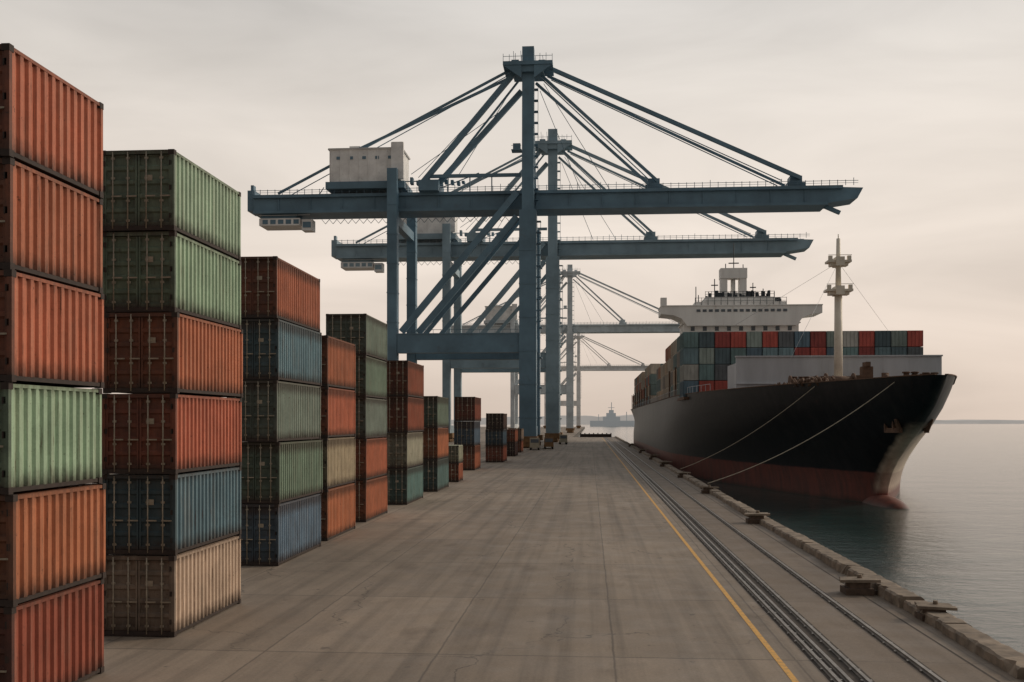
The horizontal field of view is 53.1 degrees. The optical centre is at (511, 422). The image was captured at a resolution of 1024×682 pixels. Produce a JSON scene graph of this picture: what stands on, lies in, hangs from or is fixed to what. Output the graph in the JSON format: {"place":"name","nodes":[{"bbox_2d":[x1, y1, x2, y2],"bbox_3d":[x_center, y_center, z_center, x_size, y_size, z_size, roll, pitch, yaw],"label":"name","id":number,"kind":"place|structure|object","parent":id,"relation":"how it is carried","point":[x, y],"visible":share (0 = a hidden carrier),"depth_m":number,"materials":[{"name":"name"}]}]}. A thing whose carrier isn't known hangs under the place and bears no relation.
{"place":"outdoors","nodes":[
{"label":"outdoors","id":0,"kind":"place"},
{"bbox_2d":[0,0,1023,419],"label":"sky","id":1,"kind":"structure","parent":0,"point":[920,103],"materials":[{"name":"grey"}]},
{"bbox_2d":[82,427,1023,681],"bbox_3d":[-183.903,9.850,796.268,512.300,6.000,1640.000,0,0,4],"label":"quay ground","id":2,"kind":"structure","parent":0,"point":[573,559],"depth_m":38.71,"materials":[{"name":"concrete"}]},
{"bbox_2d":[0,578,103,681],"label":"shipping container","id":3,"kind":"object","parent":2,"relation":"on","point":[57,636],"visible":0.9,"depth_m":25.56,"materials":[{"name":"metal"}]},
{"bbox_2d":[0,483,105,606],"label":"shipping container","id":4,"kind":"object","parent":3,"relation":"on","point":[52,539],"visible":0.87,"depth_m":25.17,"materials":[{"name":"metal"}]},
{"bbox_2d":[0,382,101,494],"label":"shipping container","id":5,"kind":"object","parent":4,"relation":"on","point":[50,436],"visible":1,"depth_m":25.34,"materials":[{"name":"metal"}]},
{"bbox_2d":[0,269,103,387],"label":"shipping container","id":6,"kind":"object","parent":5,"relation":"on","point":[51,333],"visible":0.94,"depth_m":25.34,"materials":[{"name":"metal"}]},
{"bbox_2d":[0,157,102,292],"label":"shipping container","id":7,"kind":"object","parent":6,"relation":"on","point":[51,228],"visible":0.91,"depth_m":25.39,"materials":[{"name":"metal"}]},
{"bbox_2d":[0,43,103,198],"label":"shipping container","id":8,"kind":"object","parent":7,"relation":"on","point":[51,124],"visible":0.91,"depth_m":25.32,"materials":[{"name":"metal"}]},
{"bbox_2d":[104,535,240,636],"bbox_3d":[-11.724,5.549,35.778,2.452,2.580,6.240,0,0,4],"label":"shipping container","id":9,"kind":"object","parent":2,"relation":"on","point":[162,595],"visible":0.86,"depth_m":32.83,"materials":[{"name":"metal"}]},
{"bbox_2d":[102,466,241,554],"bbox_3d":[-11.726,2.959,35.858,2.452,2.580,6.240,0,0,4],"label":"shipping container","id":10,"kind":"object","parent":9,"relation":"on","point":[161,514],"visible":0.89,"depth_m":32.91,"materials":[{"name":"metal"}]},
{"bbox_2d":[102,393,241,473],"bbox_3d":[-11.689,0.369,35.775,2.452,2.580,6.240,0,0,4],"label":"shipping container","id":11,"kind":"object","parent":10,"relation":"on","point":[173,433],"visible":1,"depth_m":32.82,"materials":[{"name":"metal"}]},
{"bbox_2d":[103,312,242,397],"bbox_3d":[-11.643,-2.221,35.782,2.452,2.580,6.240,0,0,4],"label":"shipping container","id":12,"kind":"object","parent":11,"relation":"on","point":[164,353],"visible":0.97,"depth_m":32.83,"materials":[{"name":"metal"}]},
{"bbox_2d":[103,231,240,328],"bbox_3d":[-11.726,-4.811,35.820,2.452,2.580,6.240,0,0,4],"label":"shipping container","id":13,"kind":"object","parent":12,"relation":"on","point":[159,271],"visible":0.94,"depth_m":32.87,"materials":[{"name":"metal"}]},
{"bbox_2d":[103,149,240,260],"bbox_3d":[-11.721,-7.401,35.743,2.452,2.580,6.240,0,0,5],"label":"shipping container","id":14,"kind":"object","parent":13,"relation":"on","point":[159,190],"visible":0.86,"depth_m":32.80,"materials":[{"name":"metal"}]},
{"bbox_2d":[241,493,320,565],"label":"shipping container","id":15,"kind":"object","parent":2,"relation":"on","point":[276,534],"visible":0.69,"depth_m":48.97,"materials":[{"name":"metal"}]},
{"bbox_2d":[229,439,322,503],"bbox_3d":[-11.993,2.419,52.783,2.452,2.940,7.940,0,0,4],"label":"shipping container","id":16,"kind":"object","parent":15,"relation":"on","point":[278,472],"visible":0.84,"depth_m":48.99,"materials":[{"name":"metal"}]},
{"bbox_2d":[227,380,320,441],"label":"shipping container","id":17,"kind":"object","parent":16,"relation":"on","point":[274,410],"visible":0.83,"depth_m":49.22,"materials":[{"name":"metal"}]},
{"bbox_2d":[241,318,321,385],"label":"shipping container","id":18,"kind":"object","parent":17,"relation":"on","point":[278,349],"visible":0.74,"depth_m":49.30,"materials":[{"name":"metal"}]},
{"bbox_2d":[241,256,319,331],"bbox_3d":[-12.103,-6.431,52.685,2.452,2.940,7.940,0,0,4],"label":"shipping container","id":19,"kind":"object","parent":18,"relation":"on","point":[272,287],"visible":0.72,"depth_m":49.13,"materials":[{"name":"metal"}]},
{"bbox_2d":[321,482,355,540],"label":"shipping container","id":20,"kind":"object","parent":2,"relation":"on","point":[337,510],"visible":0.33,"depth_m":61.49,"materials":[{"name":"metal"}]},
{"bbox_2d":[305,436,355,488],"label":"shipping container","id":21,"kind":"object","parent":20,"relation":"on","point":[338,461],"visible":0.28,"depth_m":61.81,"materials":[{"name":"metal"}]},
{"bbox_2d":[320,387,355,437],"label":"shipping container","id":22,"kind":"object","parent":21,"relation":"on","point":[337,412],"visible":0.4,"depth_m":61.20,"materials":[{"name":"metal"}]},
{"bbox_2d":[321,335,355,389],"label":"shipping container","id":23,"kind":"object","parent":22,"relation":"on","point":[338,364],"visible":0.33,"depth_m":61.67,"materials":[{"name":"metal"}]},
{"bbox_2d":[355,475,387,521],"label":"shipping container","id":24,"kind":"object","parent":2,"relation":"on","point":[371,498],"visible":0.41,"depth_m":71.62,"materials":[{"name":"metal"}]},
{"bbox_2d":[355,437,386,479],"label":"shipping container","id":25,"kind":"object","parent":24,"relation":"on","point":[370,458],"visible":0.38,"depth_m":71.56,"materials":[{"name":"metal"}]},
{"bbox_2d":[340,397,386,438],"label":"shipping container","id":26,"kind":"object","parent":25,"relation":"on","point":[370,417],"visible":0.46,"depth_m":71.72,"materials":[{"name":"metal"}]},
{"bbox_2d":[355,355,386,398],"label":"shipping container","id":27,"kind":"object","parent":26,"relation":"on","point":[371,377],"visible":0.34,"depth_m":71.99,"materials":[{"name":"metal"}]},
{"bbox_2d":[326,313,386,360],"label":"shipping container","id":28,"kind":"object","parent":27,"relation":"on","point":[365,333],"visible":0.77,"depth_m":70.33,"materials":[{"name":"metal"}]},
{"bbox_2d":[387,465,422,504],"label":"shipping container","id":29,"kind":"object","parent":2,"relation":"on","point":[404,486],"visible":0.74,"depth_m":85.13,"materials":[{"name":"metal"}]},
{"bbox_2d":[387,432,422,468],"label":"shipping container","id":30,"kind":"object","parent":29,"relation":"on","point":[405,450],"visible":0.79,"depth_m":85.14,"materials":[{"name":"metal"}]},
{"bbox_2d":[387,396,423,431],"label":"shipping container","id":31,"kind":"object","parent":30,"relation":"on","point":[405,413],"visible":0.81,"depth_m":85.08,"materials":[{"name":"metal"}]},
{"bbox_2d":[387,360,423,398],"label":"shipping container","id":32,"kind":"object","parent":31,"relation":"on","point":[405,377],"visible":0.77,"depth_m":85.17,"materials":[{"name":"metal"}]},
{"bbox_2d":[423,457,448,491],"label":"shipping container","id":33,"kind":"object","parent":2,"relation":"on","point":[435,475],"visible":0.63,"depth_m":101.07,"materials":[{"name":"metal"}]},
{"bbox_2d":[416,427,448,459],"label":"shipping container","id":34,"kind":"object","parent":33,"relation":"on","point":[435,443],"visible":0.69,"depth_m":101.07,"materials":[{"name":"metal"}]},
{"bbox_2d":[421,396,448,427],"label":"shipping container","id":35,"kind":"object","parent":34,"relation":"on","point":[436,411],"visible":0.62,"depth_m":100.99,"materials":[{"name":"metal"}]},
{"bbox_2d":[449,462,462,481],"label":"shipping container","id":36,"kind":"object","parent":2,"relation":"on","point":[455,472],"visible":0.56,"depth_m":117.40,"materials":[{"name":"metal"}]},
{"bbox_2d":[449,445,462,463],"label":"shipping container","id":37,"kind":"object","parent":36,"relation":"on","point":[455,454],"visible":0.51,"depth_m":117.40,"materials":[{"name":"metal"}]},
{"bbox_2d":[463,445,480,469],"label":"shipping container","id":38,"kind":"object","parent":2,"relation":"on","point":[471,457],"visible":0.54,"depth_m":146.02,"materials":[{"name":"metal"}]},
{"bbox_2d":[454,421,479,445],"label":"shipping container","id":39,"kind":"object","parent":38,"relation":"on","point":[466,433],"visible":0.99,"depth_m":145.99,"materials":[{"name":"metal"}]},
{"bbox_2d":[455,397,480,420],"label":"shipping container","id":40,"kind":"object","parent":39,"relation":"on","point":[467,408],"visible":1,"depth_m":146.04,"materials":[{"name":"metal"}]},
{"bbox_2d":[486,445,506,461],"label":"shipping container","id":41,"kind":"object","parent":2,"relation":"on","point":[496,453],"visible":0.93,"depth_m":175.32,"materials":[{"name":"metal"}]},
{"bbox_2d":[485,429,506,445],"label":"shipping container","id":42,"kind":"object","parent":41,"relation":"on","point":[495,437],"visible":1,"depth_m":175.32,"materials":[{"name":"metal"}]},
{"bbox_2d":[486,413,506,429],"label":"shipping container","id":43,"kind":"object","parent":42,"relation":"on","point":[496,420],"visible":1,"depth_m":175.36,"materials":[{"name":"metal"}]},
{"bbox_2d":[507,442,517,455],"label":"shipping container","id":44,"kind":"object","parent":2,"relation":"on","point":[512,449],"visible":0.56,"depth_m":205.69,"materials":[{"name":"metal"}]},
{"bbox_2d":[507,429,517,442],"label":"shipping container","id":45,"kind":"object","parent":44,"relation":"on","point":[512,435],"visible":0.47,"depth_m":205.69,"materials":[{"name":"metal"}]},
{"bbox_2d":[518,440,522,451],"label":"shipping container","id":46,"kind":"object","parent":2,"relation":"on","point":[520,446],"visible":0.4,"depth_m":232.72,"materials":[{"name":"metal"}]},
{"bbox_2d":[518,428,523,440],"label":"shipping container","id":47,"kind":"object","parent":46,"relation":"on","point":[520,434],"visible":0.48,"depth_m":233.05,"materials":[{"name":"metal"}]},
{"bbox_2d":[530,438,539,449],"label":"terminal truck","id":48,"kind":"object","parent":2,"relation":"on","point":[534,442],"visible":1,"depth_m":252.30,"materials":[{"name":"paint"}]},
{"bbox_2d":[544,437,553,448],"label":"terminal truck","id":49,"kind":"object","parent":2,"relation":"on","point":[548,441],"visible":1,"depth_m":262.04,"materials":[{"name":"paint"}]},
{"bbox_2d":[248,46,862,447],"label":"gantry crane","id":50,"kind":"object","parent":2,"relation":"on","point":[367,182],"visible":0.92,"depth_m":278.84,"materials":[{"name":"paint"}]},
{"bbox_2d":[559,435,567,443],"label":"terminal truck","id":51,"kind":"object","parent":2,"relation":"on","point":[563,438],"visible":0.98,"depth_m":317.70,"materials":[{"name":"paint"}]},
{"bbox_2d":[451,264,679,432],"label":"gantry crane","id":52,"kind":"object","parent":2,"relation":"on","point":[570,329],"visible":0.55,"depth_m":661.12,"materials":[{"name":"paint"}]},
{"bbox_2d":[331,129,812,441],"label":"gantry crane","id":53,"kind":"object","parent":2,"relation":"on","point":[437,240],"visible":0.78,"depth_m":356.29,"materials":[{"name":"paint"}]},
{"bbox_2d":[518,334,647,427],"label":"gantry crane","id":54,"kind":"object","parent":2,"relation":"on","point":[578,368],"visible":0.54,"depth_m":1149.27,"materials":[{"name":"paint"}]},
{"bbox_2d":[580,433,611,436],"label":"quay end barrier","id":55,"kind":"object","parent":2,"relation":"on","point":[596,435],"visible":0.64,"depth_m":472.30,"materials":[{"name":"metal"}]},
{"bbox_2d":[648,454,659,459],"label":"mooring bollard","id":56,"kind":"object","parent":2,"relation":"on","point":[652,456],"visible":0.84,"depth_m":188.02,"materials":[{"name":"metal"}]},
{"bbox_2d":[659,460,671,466],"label":"mooring bollard","id":57,"kind":"object","parent":2,"relation":"on","point":[663,463],"visible":0.83,"depth_m":158.10,"materials":[{"name":"metal"}]},
{"bbox_2d":[676,471,690,477],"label":"mooring bollard","id":58,"kind":"object","parent":2,"relation":"on","point":[680,475],"visible":0.77,"depth_m":126.28,"materials":[{"name":"metal"}]},
{"bbox_2d":[603,439,798,681],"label":"yellow line","id":59,"kind":"object","parent":2,"relation":"on","point":[787,671],"visible":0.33,"depth_m":38.04,"materials":[{"name":"paint"}]},
{"bbox_2d":[700,485,718,493],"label":"mooring bollard","id":60,"kind":"object","parent":2,"relation":"on","point":[706,489],"visible":0.81,"depth_m":98.38,"materials":[{"name":"metal"}]},
{"bbox_2d":[744,511,769,523],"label":"mooring bollard","id":61,"kind":"object","parent":2,"relation":"on","point":[755,517],"visible":0.87,"depth_m":69.21,"materials":[{"name":"metal"}]},
{"bbox_2d":[604,437,947,681],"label":"crane rail track","id":62,"kind":"structure","parent":2,"relation":"on","point":[830,660],"depth_m":37.85,"materials":[{"name":"metal"}]},
{"bbox_2d":[615,438,999,681],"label":"drain channel","id":63,"kind":"object","parent":2,"relation":"on","point":[866,597],"depth_m":36.67,"materials":[{"name":"grey concrete"}]},
{"bbox_2d":[615,436,1023,678],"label":"quay kerb","id":64,"kind":"structure","parent":2,"relation":"on","point":[1008,659],"depth_m":38.44,"materials":[{"name":"concrete"}]},
{"bbox_2d":[914,600,957,621],"bbox_3d":[14.673,6.530,35.583,1.317,0.636,0.906,0,0,4],"label":"mooring bollard","id":65,"kind":"object","parent":64,"relation":"on","point":[934,606],"visible":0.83,"depth_m":35.32,"materials":[{"name":"metal"}]},
{"bbox_2d":[839,574,880,595],"bbox_3d":[13.854,6.476,40.982,1.554,0.744,1.089,0,0,4],"label":"mooring bollard","id":66,"kind":"object","parent":2,"relation":"on","point":[859,585],"visible":1,"depth_m":40.58,"materials":[{"name":"metal"}]},
{"bbox_2d":[451,424,1023,653],"bbox_3d":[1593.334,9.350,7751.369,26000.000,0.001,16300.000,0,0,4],"label":"sea water","id":67,"kind":"structure","parent":0,"point":[953,535],"depth_m":95.56,"materials":[{"name":"grey liquid"}]},
{"bbox_2d":[590,402,634,425],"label":"distant ship","id":68,"kind":"object","parent":67,"relation":"on","point":[610,419],"visible":0.89,"depth_m":2380.78,"materials":[{"name":"grey paint"}]},
{"bbox_2d":[630,234,956,508],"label":"cargo ship","id":69,"kind":"object","parent":67,"relation":"on","point":[743,386],"visible":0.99,"depth_m":143.22,"materials":[{"name":"paint"}]},
{"bbox_2d":[451,414,1023,423],"bbox_3d":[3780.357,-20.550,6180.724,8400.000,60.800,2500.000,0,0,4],"label":"distant hills","id":70,"kind":"structure","parent":0,"point":[585,419],"depth_m":5660.23,"materials":[{"name":"grey"}]}
]}

